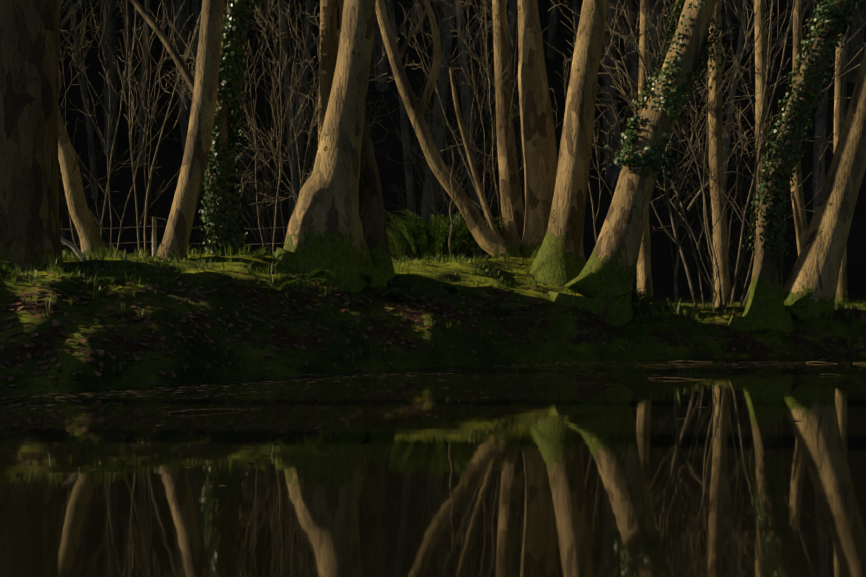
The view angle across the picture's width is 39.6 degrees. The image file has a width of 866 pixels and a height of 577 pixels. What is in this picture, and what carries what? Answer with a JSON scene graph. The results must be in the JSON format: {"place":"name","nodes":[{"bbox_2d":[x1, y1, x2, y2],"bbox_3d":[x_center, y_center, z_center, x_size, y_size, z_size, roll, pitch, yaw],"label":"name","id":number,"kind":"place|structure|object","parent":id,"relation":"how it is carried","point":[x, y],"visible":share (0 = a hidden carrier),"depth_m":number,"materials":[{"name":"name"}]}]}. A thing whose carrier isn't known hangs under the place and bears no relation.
{"place":"outdoors","nodes":[
{"label":"outdoors","id":0,"kind":"place"},
{"bbox_2d":[0,355,865,576],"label":"pond water","id":1,"kind":"structure","parent":0,"point":[518,473],"depth_m":5.41,"materials":[{"name":"black liquid"}]},
{"bbox_2d":[1,357,860,485],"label":"floating debris","id":2,"kind":"object","parent":1,"relation":"on","point":[131,391],"visible":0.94,"depth_m":10.74,"materials":[{"name":"brown plant"}]},
{"bbox_2d":[55,358,865,413],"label":"floating sticks","id":3,"kind":"object","parent":1,"relation":"on","point":[185,411],"visible":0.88,"depth_m":11.35,"materials":[{"name":"brown wood"}]},
{"bbox_2d":[0,0,865,394],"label":"terrain","id":4,"kind":"structure","parent":0,"point":[464,338],"depth_m":16.50,"materials":[{"name":"green plant"}]},
{"bbox_2d":[0,0,67,271],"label":"tree","id":5,"kind":"object","parent":4,"relation":"on","point":[30,232],"visible":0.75,"depth_m":12.25,"materials":[{"name":"brown plant"}]},
{"bbox_2d":[60,0,84,29],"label":"forest tree","id":6,"kind":"object","parent":4,"relation":"on","point":[64,20],"visible":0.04,"depth_m":33.77,"materials":[{"name":"grey plant"}]},
{"bbox_2d":[61,237,86,260],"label":"dead branch","id":7,"kind":"object","parent":4,"relation":"on","point":[74,248],"visible":0.38,"depth_m":13.57,"materials":[{"name":"wood"}]},
{"bbox_2d":[58,1,90,107],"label":"bare branches","id":8,"kind":"object","parent":4,"relation":"on","point":[70,65],"visible":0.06,"depth_m":26.56,"materials":[{"name":"brown plant"}]},
{"bbox_2d":[60,0,97,198],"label":"forest tree","id":9,"kind":"object","parent":4,"relation":"on","point":[90,142],"visible":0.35,"depth_m":43.47,"materials":[{"name":"brown plant"}]},
{"bbox_2d":[58,106,106,257],"bbox_3d":[-4.528,-2.255,15.006,1.024,4.781,0.358,0,0,1],"label":"tree trunk","id":10,"kind":"object","parent":4,"relation":"on","point":[86,227],"visible":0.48,"depth_m":14.90,"materials":[{"name":"brown plant"}]},
{"bbox_2d":[58,147,122,252],"bbox_3d":[-9.681,-1.581,31.344,2.888,4.420,3.019,0,0,-7],"label":"bare shrub","id":11,"kind":"object","parent":4,"relation":"on","point":[61,223],"visible":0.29,"depth_m":31.73,"materials":[{"name":"brown plant"}]},
{"bbox_2d":[59,0,125,46],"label":"bare branches","id":12,"kind":"object","parent":4,"relation":"on","point":[77,11],"visible":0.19,"depth_m":40.96,"materials":[{"name":"brown plant"}]},
{"bbox_2d":[103,0,117,155],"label":"forest tree","id":13,"kind":"object","parent":4,"relation":"on","point":[109,37],"visible":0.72,"depth_m":45.21,"materials":[{"name":"brown plant"}]},
{"bbox_2d":[123,0,130,92],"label":"forest tree","id":14,"kind":"object","parent":4,"relation":"on","point":[126,86],"visible":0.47,"depth_m":47.76,"materials":[{"name":"brown plant"}]},
{"bbox_2d":[58,0,201,253],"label":"bare shrub","id":15,"kind":"object","parent":4,"relation":"on","point":[113,147],"visible":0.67,"depth_m":18.93,"materials":[{"name":"brown plant"}]},
{"bbox_2d":[137,0,150,165],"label":"forest tree","id":16,"kind":"object","parent":4,"relation":"on","point":[142,115],"visible":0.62,"depth_m":44.95,"materials":[{"name":"brown plant"}]},
{"bbox_2d":[99,0,224,254],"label":"sapling","id":17,"kind":"object","parent":4,"relation":"on","point":[157,148],"visible":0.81,"depth_m":23.26,"materials":[{"name":"brown plant"}]},
{"bbox_2d":[162,0,172,23],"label":"forest tree","id":18,"kind":"object","parent":4,"relation":"on","point":[168,12],"visible":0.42,"depth_m":53.37,"materials":[{"name":"grey plant"}]},
{"bbox_2d":[171,0,174,24],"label":"forest tree","id":19,"kind":"object","parent":4,"relation":"on","point":[173,12],"visible":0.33,"depth_m":53.10,"materials":[{"name":"grey plant"}]},
{"bbox_2d":[61,217,287,256],"bbox_3d":[-4.517,-0.302,19.500,5.280,1.724,0.069,0,0,1],"label":"wire fence","id":20,"kind":"object","parent":4,"relation":"on","point":[154,241],"visible":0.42,"depth_m":19.48,"materials":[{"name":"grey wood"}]},
{"bbox_2d":[175,0,190,152],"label":"forest tree","id":21,"kind":"object","parent":4,"relation":"on","point":[184,118],"visible":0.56,"depth_m":45.23,"materials":[{"name":"brown plant"}]},
{"bbox_2d":[185,0,190,53],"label":"forest tree","id":22,"kind":"object","parent":4,"relation":"on","point":[187,17],"visible":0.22,"depth_m":50.54,"materials":[{"name":"brown plant"}]},
{"bbox_2d":[156,0,224,260],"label":"slim leaning tree","id":23,"kind":"object","parent":4,"relation":"on","point":[176,237],"visible":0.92,"depth_m":14.06,"materials":[{"name":"brown plant"}]},
{"bbox_2d":[130,0,194,92],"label":"tree limb","id":24,"kind":"object","parent":23,"relation":"attached to","point":[172,51],"visible":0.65,"depth_m":15.32,"materials":[{"name":"brown wood"}]},
{"bbox_2d":[189,0,200,78],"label":"forest tree","id":25,"kind":"object","parent":4,"relation":"on","point":[194,5],"visible":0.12,"depth_m":45.68,"materials":[{"name":"brown plant"}]},
{"bbox_2d":[196,0,255,256],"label":"ivy tree","id":26,"kind":"object","parent":4,"relation":"on","point":[236,72],"visible":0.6,"depth_m":15.03,"materials":[{"name":"green plant"}]},
{"bbox_2d":[208,0,245,256],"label":"ivy","id":27,"kind":"object","parent":26,"relation":"attached to","point":[224,119],"visible":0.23,"depth_m":15.08,"materials":[{"name":"green plant"}]},
{"bbox_2d":[136,50,380,250],"bbox_3d":[-4.606,-3.094,33.190,6.532,7.485,3.435,-3,-5,-19],"label":"bare shrub","id":28,"kind":"object","parent":4,"relation":"on","point":[267,208],"visible":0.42,"depth_m":32.87,"materials":[{"name":"brown plant"}]},
{"bbox_2d":[257,0,267,21],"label":"forest tree","id":29,"kind":"object","parent":4,"relation":"on","point":[260,19],"visible":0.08,"depth_m":53.06,"materials":[{"name":"grey plant"}]},
{"bbox_2d":[165,0,399,253],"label":"sapling","id":30,"kind":"object","parent":4,"relation":"on","point":[282,119],"visible":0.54,"depth_m":22.28,"materials":[{"name":"brown plant"}]},
{"bbox_2d":[274,0,305,207],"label":"forest tree","id":31,"kind":"object","parent":4,"relation":"on","point":[296,184],"visible":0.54,"depth_m":35.58,"materials":[{"name":"brown plant"}]},
{"bbox_2d":[171,0,455,242],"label":"sapling","id":32,"kind":"object","parent":4,"relation":"on","point":[315,153],"visible":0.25,"depth_m":30.19,"materials":[{"name":"brown plant"}]},
{"bbox_2d":[247,0,386,220],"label":"bare sapling","id":33,"kind":"object","parent":4,"relation":"on","point":[309,45],"visible":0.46,"depth_m":37.78,"materials":[{"name":"brown plant"}]},
{"bbox_2d":[318,0,337,146],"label":"tree stem","id":34,"kind":"object","parent":4,"relation":"on","point":[328,56],"visible":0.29,"depth_m":15.27,"materials":[{"name":"brown plant"}]},
{"bbox_2d":[273,0,386,292],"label":"tree","id":35,"kind":"object","parent":4,"relation":"on","point":[324,229],"visible":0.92,"depth_m":14.33,"materials":[{"name":"brown plant"}]},
{"bbox_2d":[339,0,394,280],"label":"tree","id":36,"kind":"object","parent":4,"relation":"on","point":[372,214],"visible":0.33,"depth_m":15.11,"materials":[{"name":"brown plant"}]},
{"bbox_2d":[92,246,646,314],"bbox_3d":[-0.612,-0.090,14.620,7.817,0.826,1.742,0,0,-36],"label":"clump","id":37,"kind":"object","parent":4,"relation":"on","point":[395,294],"visible":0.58,"depth_m":14.10,"materials":[{"name":"green plant"}]},
{"bbox_2d":[373,10,388,91],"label":"forest tree","id":38,"kind":"object","parent":4,"relation":"on","point":[383,84],"visible":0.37,"depth_m":47.59,"materials":[{"name":"brown plant"}]},
{"bbox_2d":[385,0,419,258],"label":"forest tree","id":39,"kind":"object","parent":4,"relation":"on","point":[403,114],"visible":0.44,"depth_m":36.34,"materials":[{"name":"brown plant"}]},
{"bbox_2d":[413,0,423,32],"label":"forest tree","id":40,"kind":"object","parent":4,"relation":"on","point":[417,18],"visible":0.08,"depth_m":52.26,"materials":[{"name":"grey plant"}]},
{"bbox_2d":[0,240,865,387],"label":"grass tufts","id":41,"kind":"object","parent":4,"relation":"on","point":[684,308],"visible":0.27,"depth_m":14.06,"materials":[{"name":"green plant"}]},
{"bbox_2d":[0,252,865,386],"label":"dead leaves","id":42,"kind":"object","parent":4,"relation":"on","point":[102,352],"visible":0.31,"depth_m":12.04,"materials":[{"name":"brown plant"}]},
{"bbox_2d":[387,56,497,260],"bbox_3d":[0.297,-2.918,32.951,3.224,7.105,3.743,5,-4,-3],"label":"bare shrub","id":43,"kind":"object","parent":4,"relation":"on","point":[446,129],"visible":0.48,"depth_m":32.83,"materials":[{"name":"brown plant"}]},
{"bbox_2d":[365,0,522,257],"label":"bare shrub","id":44,"kind":"object","parent":4,"relation":"on","point":[447,150],"visible":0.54,"depth_m":33.64,"materials":[{"name":"brown plant"}]},
{"bbox_2d":[375,0,521,257],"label":"leaning tree","id":45,"kind":"object","parent":4,"relation":"on","point":[487,239],"visible":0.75,"depth_m":17.38,"materials":[{"name":"brown plant"}]},
{"bbox_2d":[399,0,430,57],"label":"fork tree","id":46,"kind":"object","parent":45,"relation":"attached to","point":[408,38],"visible":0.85,"depth_m":17.44,"materials":[{"name":"brown plant"}]},
{"bbox_2d":[418,0,440,114],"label":"fork tree","id":47,"kind":"object","parent":45,"relation":"attached to","point":[428,90],"visible":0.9,"depth_m":17.41,"materials":[{"name":"brown plant"}]},
{"bbox_2d":[384,202,516,261],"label":"ferns","id":48,"kind":"object","parent":4,"relation":"on","point":[432,237],"visible":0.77,"depth_m":18.12,"materials":[{"name":"green plant"}]},
{"bbox_2d":[425,130,476,258],"bbox_3d":[0.236,-1.301,16.943,0.729,1.970,0.276,0,0,26],"label":"bare sapling","id":49,"kind":"object","parent":4,"relation":"on","point":[451,229],"visible":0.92,"depth_m":16.95,"materials":[{"name":"brown plant"}]},
{"bbox_2d":[418,0,509,259],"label":"forest tree","id":50,"kind":"object","parent":4,"relation":"on","point":[447,9],"visible":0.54,"depth_m":38.44,"materials":[{"name":"brown plant"}]},
{"bbox_2d":[375,0,562,236],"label":"sapling","id":51,"kind":"object","parent":4,"relation":"on","point":[489,90],"visible":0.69,"depth_m":18.99,"materials":[{"name":"brown plant"}]},
{"bbox_2d":[454,0,491,258],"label":"forest tree","id":52,"kind":"object","parent":4,"relation":"on","point":[473,195],"visible":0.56,"depth_m":35.53,"materials":[{"name":"brown plant"}]},
{"bbox_2d":[449,66,502,237],"bbox_3d":[0.850,-1.588,17.751,1.233,3.378,0.098,0,0,1],"label":"tree trunk","id":53,"kind":"object","parent":4,"relation":"on","point":[491,222],"visible":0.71,"depth_m":17.72,"materials":[{"name":"brown plant"}]},
{"bbox_2d":[492,0,524,249],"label":"slim tree","id":54,"kind":"object","parent":4,"relation":"on","point":[512,208],"visible":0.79,"depth_m":18.44,"materials":[{"name":"brown plant"}]},
{"bbox_2d":[507,0,517,89],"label":"forest tree","id":55,"kind":"object","parent":4,"relation":"on","point":[513,7],"visible":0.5,"depth_m":48.15,"materials":[{"name":"brown plant"}]},
{"bbox_2d":[518,0,556,258],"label":"thick tree","id":56,"kind":"object","parent":4,"relation":"on","point":[538,135],"visible":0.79,"depth_m":17.36,"materials":[{"name":"brown plant"}]},
{"bbox_2d":[547,0,557,58],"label":"forest tree","id":57,"kind":"object","parent":4,"relation":"on","point":[552,36],"visible":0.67,"depth_m":50.18,"materials":[{"name":"brown plant"}]},
{"bbox_2d":[530,0,608,285],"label":"leaning tree","id":58,"kind":"object","parent":4,"relation":"on","point":[560,259],"visible":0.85,"depth_m":16.36,"materials":[{"name":"brown plant"}]},
{"bbox_2d":[572,0,578,47],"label":"forest tree","id":59,"kind":"object","parent":4,"relation":"on","point":[575,15],"visible":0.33,"depth_m":48.43,"materials":[{"name":"brown plant"}]},
{"bbox_2d":[602,0,617,187],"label":"forest tree","id":60,"kind":"object","parent":4,"relation":"on","point":[613,51],"visible":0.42,"depth_m":43.43,"materials":[{"name":"brown plant"}]},
{"bbox_2d":[600,36,624,181],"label":"forest tree","id":61,"kind":"object","parent":4,"relation":"on","point":[606,82],"visible":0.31,"depth_m":43.34,"materials":[{"name":"brown plant"}]},
{"bbox_2d":[617,0,623,33],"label":"forest tree","id":62,"kind":"object","parent":4,"relation":"on","point":[620,18],"visible":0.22,"depth_m":52.76,"materials":[{"name":"grey plant"}]},
{"bbox_2d":[484,0,772,241],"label":"sapling","id":63,"kind":"object","parent":4,"relation":"on","point":[595,138],"visible":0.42,"depth_m":27.62,"materials":[{"name":"brown plant"}]},
{"bbox_2d":[622,0,638,132],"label":"forest tree","id":64,"kind":"object","parent":4,"relation":"on","point":[632,69],"visible":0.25,"depth_m":43.54,"materials":[{"name":"brown plant"}]},
{"bbox_2d":[548,0,716,325],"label":"leaning ivy tree","id":65,"kind":"object","parent":4,"relation":"on","point":[609,267],"visible":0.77,"depth_m":15.32,"materials":[{"name":"brown plant"}]},
{"bbox_2d":[603,115,683,190],"bbox_3d":[2.738,-1.758,15.368,0.988,0.986,1.192,0,0,38],"label":"ivy","id":66,"kind":"object","parent":65,"relation":"attached to","point":[652,162],"visible":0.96,"depth_m":15.26,"materials":[{"name":"green plant"}]},
{"bbox_2d":[624,0,729,123],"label":"ivy","id":67,"kind":"object","parent":65,"relation":"attached to","point":[674,74],"visible":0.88,"depth_m":15.35,"materials":[{"name":"green plant"}]},
{"bbox_2d":[637,0,652,297],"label":"thin tree","id":68,"kind":"object","parent":4,"relation":"on","point":[644,276],"visible":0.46,"depth_m":20.35,"materials":[{"name":"brown plant"}]},
{"bbox_2d":[648,0,658,85],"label":"forest tree","id":69,"kind":"object","parent":4,"relation":"on","point":[651,3],"visible":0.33,"depth_m":48.33,"materials":[{"name":"brown plant"}]},
{"bbox_2d":[654,0,666,70],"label":"forest tree","id":70,"kind":"object","parent":4,"relation":"on","point":[658,9],"visible":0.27,"depth_m":48.72,"materials":[{"name":"brown plant"}]},
{"bbox_2d":[655,119,698,305],"bbox_3d":[3.514,-1.042,17.474,0.632,3.092,0.457,0,0,-10],"label":"bare sapling","id":71,"kind":"object","parent":4,"relation":"on","point":[676,224],"visible":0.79,"depth_m":17.41,"materials":[{"name":"brown plant"}]},
{"bbox_2d":[592,10,813,284],"bbox_3d":[6.228,-3.929,29.194,5.662,9.057,4.764,0,0,-9],"label":"bare shrub","id":72,"kind":"object","parent":4,"relation":"on","point":[737,185],"visible":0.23,"depth_m":28.82,"materials":[{"name":"brown plant"}]},
{"bbox_2d":[548,0,865,312],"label":"sapling","id":73,"kind":"object","parent":4,"relation":"on","point":[704,197],"visible":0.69,"depth_m":18.18,"materials":[{"name":"brown plant"}]},
{"bbox_2d":[609,0,819,298],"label":"forest tree","id":74,"kind":"object","parent":4,"relation":"on","point":[733,91],"visible":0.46,"depth_m":36.16,"materials":[{"name":"brown plant"}]},
{"bbox_2d":[692,233,741,311],"bbox_3d":[3.985,-0.204,16.925,0.770,1.338,0.391,0,0,1],"label":"bare shrub","id":75,"kind":"object","parent":4,"relation":"on","point":[713,289],"visible":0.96,"depth_m":16.91,"materials":[{"name":"brown plant"}]},
{"bbox_2d":[708,0,731,307],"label":"slim tree","id":76,"kind":"object","parent":4,"relation":"on","point":[716,154],"visible":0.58,"depth_m":19.81,"materials":[{"name":"brown plant"}]},
{"bbox_2d":[722,0,733,39],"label":"forest tree","id":77,"kind":"object","parent":4,"relation":"on","point":[728,15],"visible":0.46,"depth_m":53.48,"materials":[{"name":"grey plant"}]},
{"bbox_2d":[720,227,753,312],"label":"bare shrub","id":78,"kind":"object","parent":4,"relation":"on","point":[743,293],"visible":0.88,"depth_m":17.41,"materials":[{"name":"brown plant"}]},
{"bbox_2d":[733,0,741,19],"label":"forest tree","id":79,"kind":"object","parent":4,"relation":"on","point":[740,7],"visible":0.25,"depth_m":55.91,"materials":[{"name":"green plant"}]},
{"bbox_2d":[644,0,865,306],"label":"sapling","id":80,"kind":"object","parent":4,"relation":"on","point":[746,207],"visible":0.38,"depth_m":19.57,"materials":[{"name":"brown plant"}]},
{"bbox_2d":[754,0,767,225],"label":"tree","id":81,"kind":"object","parent":4,"relation":"on","point":[759,81],"visible":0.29,"depth_m":21.82,"materials":[{"name":"brown plant"}]},
{"bbox_2d":[728,0,850,332],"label":"tree trunk","id":82,"kind":"object","parent":4,"relation":"on","point":[765,308],"visible":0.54,"depth_m":15.66,"materials":[{"name":"brown plant"}]},
{"bbox_2d":[743,0,862,253],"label":"ivy","id":83,"kind":"object","parent":82,"relation":"attached to","point":[840,13],"visible":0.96,"depth_m":15.64,"materials":[{"name":"green plant"}]},
{"bbox_2d":[790,0,807,255],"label":"tree trunk","id":84,"kind":"object","parent":4,"relation":"on","point":[800,220],"visible":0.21,"depth_m":20.83,"materials":[{"name":"brown plant"}]},
{"bbox_2d":[782,0,865,213],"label":"forest tree","id":85,"kind":"object","parent":4,"relation":"on","point":[820,121],"visible":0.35,"depth_m":36.48,"materials":[{"name":"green plant"}]},
{"bbox_2d":[783,46,865,319],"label":"tree trunk","id":86,"kind":"object","parent":4,"relation":"on","point":[811,283],"visible":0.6,"depth_m":16.09,"materials":[{"name":"brown plant"}]},
{"bbox_2d":[834,29,848,303],"bbox_3d":[7.777,-3.795,22.884,0.292,9.171,0.274,0,0,-30],"label":"tree","id":87,"kind":"object","parent":4,"relation":"on","point":[842,292],"visible":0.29,"depth_m":22.80,"materials":[{"name":"brown plant"}]},
{"bbox_2d":[843,12,849,255],"bbox_3d":[13.282,-12.915,35.678,8.779,26.631,14.456,0,0,-16],"label":"forest tree","id":88,"kind":"object","parent":4,"relation":"on","point":[845,74],"visible":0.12,"depth_m":38.55,"materials":[{"name":"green plant"}]},
{"bbox_2d":[847,0,865,82],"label":"forest tree","id":89,"kind":"object","parent":4,"relation":"on","point":[856,39],"visible":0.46,"depth_m":49.02,"materials":[{"name":"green plant"}]},
{"bbox_2d":[853,0,865,39],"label":"ivy","id":90,"kind":"object","parent":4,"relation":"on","point":[862,18],"visible":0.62,"depth_m":39.02,"materials":[{"name":"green plant"}]},
{"bbox_2d":[598,292,613,322],"bbox_3d":[2.078,0.404,14.938,0.343,0.734,0.075,0,0,1],"label":"dead stick","id":91,"kind":"object","parent":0,"point":[604,310],"visible":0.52,"depth_m":14.91,"materials":[{"name":"brown wood"}]},
{"bbox_2d":[687,171,762,210],"bbox_3d":[5.129,-1.696,20.909,1.438,0.693,0.062,0,0,1],"label":"tree branch","id":92,"kind":"object","parent":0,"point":[693,201],"visible":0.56,"depth_m":20.89,"materials":[{"name":"brown plant"}]}
]}

